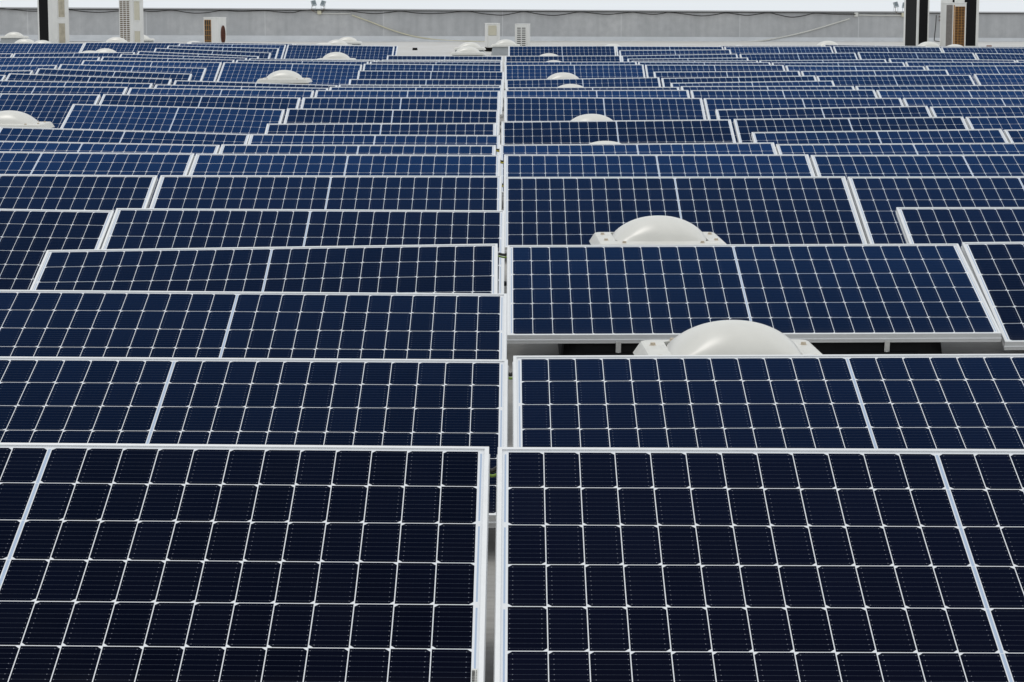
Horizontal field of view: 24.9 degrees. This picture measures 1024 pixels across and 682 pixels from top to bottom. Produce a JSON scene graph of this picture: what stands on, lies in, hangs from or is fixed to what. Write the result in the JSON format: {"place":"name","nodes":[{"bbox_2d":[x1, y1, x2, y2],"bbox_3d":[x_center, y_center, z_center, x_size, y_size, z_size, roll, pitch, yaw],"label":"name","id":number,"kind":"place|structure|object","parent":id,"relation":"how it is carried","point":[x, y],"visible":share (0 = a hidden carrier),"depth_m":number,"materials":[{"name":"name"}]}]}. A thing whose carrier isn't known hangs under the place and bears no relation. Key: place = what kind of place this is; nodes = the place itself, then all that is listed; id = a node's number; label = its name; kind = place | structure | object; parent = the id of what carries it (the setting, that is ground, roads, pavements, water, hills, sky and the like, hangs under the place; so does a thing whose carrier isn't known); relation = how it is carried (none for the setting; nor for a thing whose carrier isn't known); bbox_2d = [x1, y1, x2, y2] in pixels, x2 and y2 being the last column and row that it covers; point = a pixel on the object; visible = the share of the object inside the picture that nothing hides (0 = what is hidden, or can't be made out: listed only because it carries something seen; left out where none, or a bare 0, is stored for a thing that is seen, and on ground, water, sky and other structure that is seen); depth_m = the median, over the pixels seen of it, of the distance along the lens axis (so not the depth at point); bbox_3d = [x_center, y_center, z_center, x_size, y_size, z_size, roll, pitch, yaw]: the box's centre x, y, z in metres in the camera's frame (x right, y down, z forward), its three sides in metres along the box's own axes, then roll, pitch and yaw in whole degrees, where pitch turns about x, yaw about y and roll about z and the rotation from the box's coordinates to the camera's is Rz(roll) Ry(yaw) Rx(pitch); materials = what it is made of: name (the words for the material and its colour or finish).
{"place":"outdoors","nodes":[
{"label":"outdoors","id":0,"kind":"place"},
{"bbox_2d":[0,0,1023,12],"label":"sky","id":1,"kind":"structure","parent":0,"point":[735,5],"materials":[{"name":"white"}]},
{"bbox_2d":[70,42,1023,681],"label":"roof surface","id":2,"kind":"object","parent":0,"point":[430,48],"visible":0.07,"depth_m":10.47,"materials":[{"name":"grey concrete"}]},
{"bbox_2d":[0,110,54,127],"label":"roof skylight","id":3,"kind":"object","parent":2,"relation":"on","point":[10,118],"visible":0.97,"depth_m":20.60,"materials":[{"name":"plastic"}]},
{"bbox_2d":[0,43,84,54],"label":"solar panel","id":4,"kind":"object","parent":2,"relation":"on","point":[12,48],"visible":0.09,"depth_m":46.99,"materials":[{"name":"glass"}]},
{"bbox_2d":[0,57,99,68],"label":"solar panel","id":5,"kind":"object","parent":2,"relation":"on","point":[57,61],"visible":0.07,"depth_m":36.67,"materials":[{"name":"glass"}]},
{"bbox_2d":[0,93,100,127],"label":"solar panel","id":6,"kind":"object","parent":2,"relation":"on","point":[54,109],"visible":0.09,"depth_m":24.41,"materials":[{"name":"glass"}]},
{"bbox_2d":[37,0,69,42],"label":"outdoor unit","id":7,"kind":"object","parent":2,"relation":"on","point":[53,21],"visible":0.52,"depth_m":59.15,"materials":[{"name":"metal"}]},
{"bbox_2d":[0,209,113,289],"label":"solar panel","id":8,"kind":"object","parent":2,"relation":"on","point":[29,238],"visible":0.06,"depth_m":12.22,"materials":[{"name":"glass"}]},
{"bbox_2d":[0,86,127,104],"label":"solar panel","id":9,"kind":"object","parent":2,"relation":"on","point":[101,91],"visible":0.09,"depth_m":26.29,"materials":[{"name":"glass"}]},
{"bbox_2d":[13,52,134,59],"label":"solar panel","id":10,"kind":"object","parent":2,"relation":"on","point":[106,54],"visible":0.05,"depth_m":40.21,"materials":[{"name":"glass"}]},
{"bbox_2d":[0,80,152,93],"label":"solar panel","id":11,"kind":"object","parent":2,"relation":"on","point":[71,84],"visible":0.05,"depth_m":28.06,"materials":[{"name":"glass"}]},
{"bbox_2d":[0,174,157,212],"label":"solar panel","id":12,"kind":"object","parent":2,"relation":"on","point":[68,192],"visible":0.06,"depth_m":14.02,"materials":[{"name":"glass"}]},
{"bbox_2d":[6,73,171,87],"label":"solar panel","id":13,"kind":"object","parent":2,"relation":"on","point":[43,77],"visible":0.06,"depth_m":29.78,"materials":[{"name":"glass"}]},
{"bbox_2d":[0,151,194,207],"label":"solar panel","id":14,"kind":"object","parent":2,"relation":"on","point":[85,163],"visible":0.17,"depth_m":15.79,"materials":[{"name":"glass"}]},
{"bbox_2d":[0,141,219,154],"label":"solar panel","id":15,"kind":"object","parent":2,"relation":"on","point":[28,146],"visible":0.04,"depth_m":17.63,"materials":[{"name":"glass"}]},
{"bbox_2d":[35,68,191,84],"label":"solar panel","id":16,"kind":"object","parent":2,"relation":"on","point":[179,76],"visible":0.06,"depth_m":31.51,"materials":[{"name":"glass"}]},
{"bbox_2d":[0,127,249,147],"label":"solar panel","id":17,"kind":"object","parent":2,"relation":"on","point":[70,135],"visible":0.07,"depth_m":19.33,"materials":[{"name":"glass"}]},
{"bbox_2d":[119,0,143,42],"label":"outdoor unit","id":18,"kind":"object","parent":2,"relation":"on","point":[131,24],"visible":0.69,"depth_m":59.09,"materials":[{"name":"metal"}]},
{"bbox_2d":[58,64,206,80],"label":"solar panel","id":19,"kind":"object","parent":2,"relation":"on","point":[198,74],"visible":0.06,"depth_m":33.23,"materials":[{"name":"glass"}]},
{"bbox_2d":[80,42,187,53],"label":"solar panel","id":20,"kind":"object","parent":2,"relation":"on","point":[135,47],"visible":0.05,"depth_m":47.01,"materials":[{"name":"glass"}]},
{"bbox_2d":[81,60,221,80],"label":"solar panel","id":21,"kind":"object","parent":2,"relation":"on","point":[212,71],"visible":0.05,"depth_m":34.95,"materials":[{"name":"glass"}]},
{"bbox_2d":[60,104,284,133],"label":"solar panel","id":22,"kind":"object","parent":2,"relation":"on","point":[176,119],"visible":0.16,"depth_m":22.62,"materials":[{"name":"glass"}]},
{"bbox_2d":[99,94,300,123],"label":"solar panel","id":23,"kind":"object","parent":2,"relation":"on","point":[285,103],"visible":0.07,"depth_m":24.52,"materials":[{"name":"glass"}]},
{"bbox_2d":[154,48,270,58],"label":"solar panel","id":24,"kind":"object","parent":2,"relation":"on","point":[263,55],"visible":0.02,"depth_m":41.94,"materials":[{"name":"glass"}]},
{"bbox_2d":[203,17,226,42],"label":"outdoor unit","id":25,"kind":"object","parent":2,"relation":"on","point":[214,29],"visible":0.8,"depth_m":59.09,"materials":[{"name":"metal"}]},
{"bbox_2d":[127,88,313,108],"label":"solar panel","id":26,"kind":"object","parent":2,"relation":"on","point":[301,94],"visible":0.06,"depth_m":26.29,"materials":[{"name":"glass"}]},
{"bbox_2d":[154,84,327,96],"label":"solar panel","id":27,"kind":"object","parent":2,"relation":"on","point":[227,87],"visible":0.04,"depth_m":28.09,"materials":[{"name":"glass"}]},
{"bbox_2d":[0,443,489,681],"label":"solar panel","id":28,"kind":"object","parent":2,"relation":"on","point":[219,563],"visible":1,"depth_m":5.08,"materials":[{"name":"glass"}]},
{"bbox_2d":[0,290,506,359],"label":"solar panel","id":29,"kind":"object","parent":2,"relation":"on","point":[174,324],"visible":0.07,"depth_m":8.76,"materials":[{"name":"glass"}]},
{"bbox_2d":[0,356,508,527],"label":"solar panel","id":30,"kind":"object","parent":2,"relation":"on","point":[307,401],"visible":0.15,"depth_m":7.01,"materials":[{"name":"glass"}]},
{"bbox_2d":[173,80,337,89],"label":"solar panel","id":31,"kind":"object","parent":2,"relation":"on","point":[209,83],"visible":0.03,"depth_m":29.83,"materials":[{"name":"glass"}]},
{"bbox_2d":[30,244,497,292],"bbox_3d":[-1.111,-0.165,10.316,2.098,0.411,1.009,-1,8,0],"label":"solar panel","id":32,"kind":"object","parent":2,"relation":"on","point":[452,268],"visible":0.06,"depth_m":10.55,"materials":[{"name":"glass"}]},
{"bbox_2d":[256,70,312,83],"bbox_3d":[-3.063,-3.452,31.225,0.698,0.390,0.698,0,8,1],"label":"roof skylight","id":33,"kind":"object","parent":2,"relation":"on","point":[286,76],"visible":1,"depth_m":30.98,"materials":[{"name":"plastic"}]},
{"bbox_2d":[217,62,361,85],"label":"solar panel","id":34,"kind":"object","parent":2,"relation":"on","point":[330,74],"visible":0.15,"depth_m":34.75,"materials":[{"name":"glass"}]},
{"bbox_2d":[101,208,504,293],"bbox_3d":[-1.087,-0.442,12.051,2.098,0.404,1.010,0,8,0],"label":"solar panel","id":35,"kind":"object","parent":2,"relation":"on","point":[140,228],"visible":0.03,"depth_m":12.30,"materials":[{"name":"glass"}]},
{"bbox_2d":[150,175,501,209],"bbox_3d":[-1.110,-0.736,13.784,2.098,0.427,1.010,0,8,0],"label":"solar panel","id":36,"kind":"object","parent":2,"relation":"on","point":[329,192],"visible":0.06,"depth_m":14.02,"materials":[{"name":"glass"}]},
{"bbox_2d":[284,45,394,59],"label":"solar panel","id":37,"kind":"object","parent":2,"relation":"on","point":[350,51],"visible":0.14,"depth_m":45.16,"materials":[{"name":"glass"}]},
{"bbox_2d":[188,154,499,175],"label":"solar panel","id":38,"kind":"object","parent":2,"relation":"on","point":[349,164],"visible":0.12,"depth_m":15.79,"materials":[{"name":"glass"}]},
{"bbox_2d":[218,144,495,154],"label":"solar panel","id":39,"kind":"object","parent":2,"relation":"on","point":[364,149],"visible":0.07,"depth_m":17.63,"materials":[{"name":"glass"}]},
{"bbox_2d":[248,134,499,154],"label":"solar panel","id":40,"kind":"object","parent":2,"relation":"on","point":[317,139],"visible":0.04,"depth_m":19.36,"materials":[{"name":"glass"}]},
{"bbox_2d":[265,123,495,134],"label":"solar panel","id":41,"kind":"object","parent":2,"relation":"on","point":[411,128],"visible":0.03,"depth_m":21.09,"materials":[{"name":"glass"}]},
{"bbox_2d":[284,108,498,134],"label":"solar panel","id":42,"kind":"object","parent":2,"relation":"on","point":[299,116],"visible":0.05,"depth_m":22.78,"materials":[{"name":"glass"}]},
{"bbox_2d":[300,97,499,134],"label":"solar panel","id":43,"kind":"object","parent":2,"relation":"on","point":[448,103],"visible":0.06,"depth_m":24.51,"materials":[{"name":"glass"}]},
{"bbox_2d":[314,90,499,96],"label":"solar panel","id":44,"kind":"object","parent":2,"relation":"on","point":[381,93],"visible":0.06,"depth_m":26.31,"materials":[{"name":"glass"}]},
{"bbox_2d":[329,87,502,117],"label":"solar panel","id":45,"kind":"object","parent":2,"relation":"on","point":[500,89],"visible":0.07,"depth_m":28.09,"materials":[{"name":"glass"}]},
{"bbox_2d":[349,79,502,109],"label":"solar panel","id":46,"kind":"object","parent":2,"relation":"on","point":[425,81],"visible":0.06,"depth_m":31.52,"materials":[{"name":"glass"}]},
{"bbox_2d":[357,71,503,99],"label":"solar panel","id":47,"kind":"object","parent":2,"relation":"on","point":[427,75],"visible":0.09,"depth_m":33.21,"materials":[{"name":"glass"}]},
{"bbox_2d":[363,64,501,71],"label":"solar panel","id":48,"kind":"object","parent":2,"relation":"on","point":[419,67],"visible":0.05,"depth_m":34.95,"materials":[{"name":"glass"}]},
{"bbox_2d":[387,55,502,71],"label":"solar panel","id":49,"kind":"object","parent":2,"relation":"on","point":[394,57],"visible":0.06,"depth_m":41.95,"materials":[{"name":"glass"}]},
{"bbox_2d":[0,7,1023,41],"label":"boundary wall","id":50,"kind":"structure","parent":2,"relation":"on","point":[251,26],"depth_m":70.35,"materials":[{"name":"concrete"}]},
{"bbox_2d":[0,8,854,17],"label":"hanging cable","id":51,"kind":"object","parent":50,"relation":"hanging from","point":[450,12],"visible":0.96,"depth_m":70.20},
{"bbox_2d":[508,46,615,55],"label":"solar panel","id":52,"kind":"object","parent":2,"relation":"on","point":[564,50],"visible":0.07,"depth_m":45.27,"materials":[{"name":"glass"}]},
{"bbox_2d":[505,56,620,61],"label":"solar panel","id":53,"kind":"object","parent":2,"relation":"on","point":[564,58],"visible":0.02,"depth_m":41.91,"materials":[{"name":"glass"}]},
{"bbox_2d":[505,65,644,89],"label":"solar panel","id":54,"kind":"object","parent":2,"relation":"on","point":[513,72],"visible":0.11,"depth_m":34.83,"materials":[{"name":"glass"}]},
{"bbox_2d":[506,77,660,86],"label":"solar panel","id":55,"kind":"object","parent":2,"relation":"on","point":[623,82],"visible":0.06,"depth_m":31.49,"materials":[{"name":"glass"}]},
{"bbox_2d":[506,87,678,89],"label":"solar panel","id":56,"kind":"object","parent":2,"relation":"on","point":[592,88],"visible":0.02,"depth_m":28.11,"materials":[{"name":"glass"}]},
{"bbox_2d":[504,90,689,116],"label":"solar panel","id":57,"kind":"object","parent":2,"relation":"on","point":[611,93],"visible":0.1,"depth_m":26.30,"materials":[{"name":"glass"}]},
{"bbox_2d":[504,97,705,120],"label":"solar panel","id":58,"kind":"object","parent":2,"relation":"on","point":[543,108],"visible":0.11,"depth_m":24.38,"materials":[{"name":"glass"}]},
{"bbox_2d":[501,119,735,144],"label":"solar panel","id":59,"kind":"object","parent":2,"relation":"on","point":[621,131],"visible":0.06,"depth_m":20.95,"materials":[{"name":"glass"}]},
{"bbox_2d":[499,142,776,196],"bbox_3d":[0.955,-1.231,17.260,2.098,0.421,1.008,0,8,0],"label":"solar panel","id":60,"kind":"object","parent":2,"relation":"on","point":[710,148],"visible":0.03,"depth_m":17.62,"materials":[{"name":"glass"}]},
{"bbox_2d":[589,215,725,244],"bbox_3d":[0.769,-0.462,12.156,0.698,0.390,0.698,0,8,-1],"label":"roof skylight","id":61,"kind":"object","parent":2,"relation":"on","point":[658,230],"visible":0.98,"depth_m":11.96,"materials":[{"name":"plastic"}]},
{"bbox_2d":[503,154,814,203],"bbox_3d":[0.993,-1.002,15.519,2.098,0.433,1.009,0,8,0],"label":"solar panel","id":62,"kind":"object","parent":2,"relation":"on","point":[616,165],"visible":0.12,"depth_m":15.79,"materials":[{"name":"glass"}]},
{"bbox_2d":[619,49,730,61],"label":"solar panel","id":63,"kind":"object","parent":2,"relation":"on","point":[656,52],"visible":0.06,"depth_m":43.66,"materials":[{"name":"glass"}]},
{"bbox_2d":[503,176,866,252],"bbox_3d":[0.998,-0.732,13.784,2.098,0.421,1.010,0,8,0],"label":"solar panel","id":64,"kind":"object","parent":2,"relation":"on","point":[725,209],"visible":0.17,"depth_m":13.83,"materials":[{"name":"glass"}]},
{"bbox_2d":[645,65,784,76],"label":"solar panel","id":65,"kind":"object","parent":2,"relation":"on","point":[650,70],"visible":0.08,"depth_m":34.95,"materials":[{"name":"glass"}]},
{"bbox_2d":[653,71,800,86],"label":"solar panel","id":66,"kind":"object","parent":2,"relation":"on","point":[690,74],"visible":0.06,"depth_m":33.26,"materials":[{"name":"glass"}]},
{"bbox_2d":[633,320,821,354],"bbox_3d":[0.821,0.119,8.602,0.698,0.390,0.698,0,8,-1],"label":"roof skylight","id":67,"kind":"object","parent":2,"relation":"on","point":[732,337],"visible":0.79,"depth_m":8.45,"materials":[{"name":"plastic"}]},
{"bbox_2d":[661,76,816,86],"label":"solar panel","id":68,"kind":"object","parent":2,"relation":"on","point":[666,82],"visible":0.06,"depth_m":31.53,"materials":[{"name":"glass"}]},
{"bbox_2d":[670,81,834,89],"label":"solar panel","id":69,"kind":"object","parent":2,"relation":"on","point":[798,83],"visible":0.07,"depth_m":29.81,"materials":[{"name":"glass"}]},
{"bbox_2d":[507,244,1001,354],"bbox_3d":[1.026,-0.174,10.313,2.098,0.416,1.010,0,8,0],"label":"solar panel","id":70,"kind":"object","parent":2,"relation":"on","point":[821,298],"visible":0.71,"depth_m":10.23,"materials":[{"name":"glass"}]},
{"bbox_2d":[494,447,1023,681],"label":"solar panel","id":71,"kind":"object","parent":2,"relation":"on","point":[612,564],"visible":1,"depth_m":5.09,"materials":[{"name":"glass"}]},
{"bbox_2d":[512,354,1023,448],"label":"solar panel","id":72,"kind":"object","parent":2,"relation":"on","point":[922,401],"visible":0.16,"depth_m":6.99,"materials":[{"name":"glass"}]},
{"bbox_2d":[681,86,854,97],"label":"solar panel","id":73,"kind":"object","parent":2,"relation":"on","point":[688,88],"visible":0.03,"depth_m":28.07,"materials":[{"name":"glass"}]},
{"bbox_2d":[724,46,832,57],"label":"solar panel","id":74,"kind":"object","parent":2,"relation":"on","point":[738,51],"visible":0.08,"depth_m":45.34,"materials":[{"name":"glass"}]},
{"bbox_2d":[690,90,877,119],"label":"solar panel","id":75,"kind":"object","parent":2,"relation":"on","point":[702,94],"visible":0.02,"depth_m":26.27,"materials":[{"name":"glass"}]},
{"bbox_2d":[739,53,856,61],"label":"solar panel","id":76,"kind":"object","parent":2,"relation":"on","point":[813,56],"visible":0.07,"depth_m":41.88,"materials":[{"name":"glass"}]},
{"bbox_2d":[703,98,903,119],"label":"solar panel","id":77,"kind":"object","parent":2,"relation":"on","point":[711,105],"visible":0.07,"depth_m":24.53,"materials":[{"name":"glass"}]},
{"bbox_2d":[715,106,931,142],"bbox_3d":[3.061,-2.032,22.470,2.098,0.418,1.010,-1,8,0],"label":"solar panel","id":78,"kind":"object","parent":2,"relation":"on","point":[853,112],"visible":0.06,"depth_m":22.81,"materials":[{"name":"glass"}]},
{"bbox_2d":[772,62,904,70],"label":"solar panel","id":79,"kind":"object","parent":2,"relation":"on","point":[841,63],"visible":0.08,"depth_m":36.77,"materials":[{"name":"glass"}]},
{"bbox_2d":[733,117,968,142],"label":"solar panel","id":80,"kind":"object","parent":2,"relation":"on","point":[744,128],"visible":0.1,"depth_m":21.05,"materials":[{"name":"glass"}]},
{"bbox_2d":[786,65,925,75],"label":"solar panel","id":81,"kind":"object","parent":2,"relation":"on","point":[819,68],"visible":0.03,"depth_m":35.00,"materials":[{"name":"glass"}]},
{"bbox_2d":[801,70,948,79],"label":"solar panel","id":82,"kind":"object","parent":2,"relation":"on","point":[872,72],"visible":0.04,"depth_m":33.26,"materials":[{"name":"glass"}]},
{"bbox_2d":[751,129,1008,146],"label":"solar panel","id":83,"kind":"object","parent":2,"relation":"on","point":[913,136],"visible":0.07,"depth_m":19.33,"materials":[{"name":"glass"}]},
{"bbox_2d":[833,46,942,58],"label":"solar panel","id":84,"kind":"object","parent":2,"relation":"on","point":[848,49],"visible":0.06,"depth_m":45.35,"materials":[{"name":"glass"}]},
{"bbox_2d":[816,75,974,88],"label":"solar panel","id":85,"kind":"object","parent":2,"relation":"on","point":[900,80],"visible":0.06,"depth_m":31.45,"materials":[{"name":"glass"}]},
{"bbox_2d":[775,143,1023,157],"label":"solar panel","id":86,"kind":"object","parent":2,"relation":"on","point":[918,149],"visible":0.05,"depth_m":17.61,"materials":[{"name":"glass"}]},
{"bbox_2d":[903,0,929,45],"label":"outdoor unit","id":87,"kind":"object","parent":2,"relation":"on","point":[916,23],"visible":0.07,"depth_m":58.62,"materials":[{"name":"metal"}]},
{"bbox_2d":[810,154,1023,180],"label":"solar panel","id":88,"kind":"object","parent":2,"relation":"on","point":[846,166],"visible":0.17,"depth_m":15.80,"materials":[{"name":"glass"}]},
{"bbox_2d":[858,52,975,61],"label":"solar panel","id":89,"kind":"object","parent":2,"relation":"on","point":[900,55],"visible":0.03,"depth_m":41.88,"materials":[{"name":"glass"}]},
{"bbox_2d":[847,176,1023,243],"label":"solar panel","id":90,"kind":"object","parent":2,"relation":"on","point":[877,201],"visible":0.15,"depth_m":13.99,"materials":[{"name":"glass"}]},
{"bbox_2d":[855,85,1023,94],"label":"solar panel","id":91,"kind":"object","parent":2,"relation":"on","point":[969,87],"visible":0.08,"depth_m":28.07,"materials":[{"name":"glass"}]},
{"bbox_2d":[876,90,1023,104],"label":"solar panel","id":92,"kind":"object","parent":2,"relation":"on","point":[901,94],"visible":0.08,"depth_m":26.30,"materials":[{"name":"glass"}]},
{"bbox_2d":[940,2,966,45],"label":"outdoor unit","id":93,"kind":"object","parent":2,"relation":"on","point":[953,22],"visible":0.78,"depth_m":57.91,"materials":[{"name":"metal"}]},
{"bbox_2d":[895,207,1023,247],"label":"solar panel","id":94,"kind":"object","parent":2,"relation":"on","point":[939,225],"visible":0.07,"depth_m":12.31,"materials":[{"name":"glass"}]},
{"bbox_2d":[902,98,1023,112],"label":"solar panel","id":95,"kind":"object","parent":2,"relation":"on","point":[934,102],"visible":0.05,"depth_m":24.55,"materials":[{"name":"glass"}]},
{"bbox_2d":[905,62,1023,68],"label":"solar panel","id":96,"kind":"object","parent":2,"relation":"on","point":[924,64],"visible":0.04,"depth_m":36.74,"materials":[{"name":"glass"}]},
{"bbox_2d":[955,0,978,46],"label":"outdoor unit","id":97,"kind":"object","parent":2,"relation":"on","point":[972,16],"visible":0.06,"depth_m":60.24,"materials":[{"name":"metal"}]},
{"bbox_2d":[926,65,1023,84],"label":"solar panel","id":98,"kind":"object","parent":2,"relation":"on","point":[963,70],"visible":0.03,"depth_m":34.93,"materials":[{"name":"glass"}]},
{"bbox_2d":[930,106,1023,127],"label":"solar panel","id":99,"kind":"object","parent":2,"relation":"on","point":[964,112],"visible":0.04,"depth_m":22.81,"materials":[{"name":"glass"}]},
{"bbox_2d":[961,242,1023,349],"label":"solar panel","id":100,"kind":"object","parent":2,"relation":"on","point":[997,269],"visible":0.92,"depth_m":10.40,"materials":[{"name":"glass"}]},
{"bbox_2d":[965,116,1023,131],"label":"solar panel","id":101,"kind":"object","parent":2,"relation":"on","point":[1003,123],"visible":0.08,"depth_m":21.06,"materials":[{"name":"glass"}]},
{"bbox_2d":[974,74,1023,84],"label":"solar panel","id":102,"kind":"object","parent":2,"relation":"on","point":[999,79],"visible":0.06,"depth_m":31.42,"materials":[{"name":"glass"}]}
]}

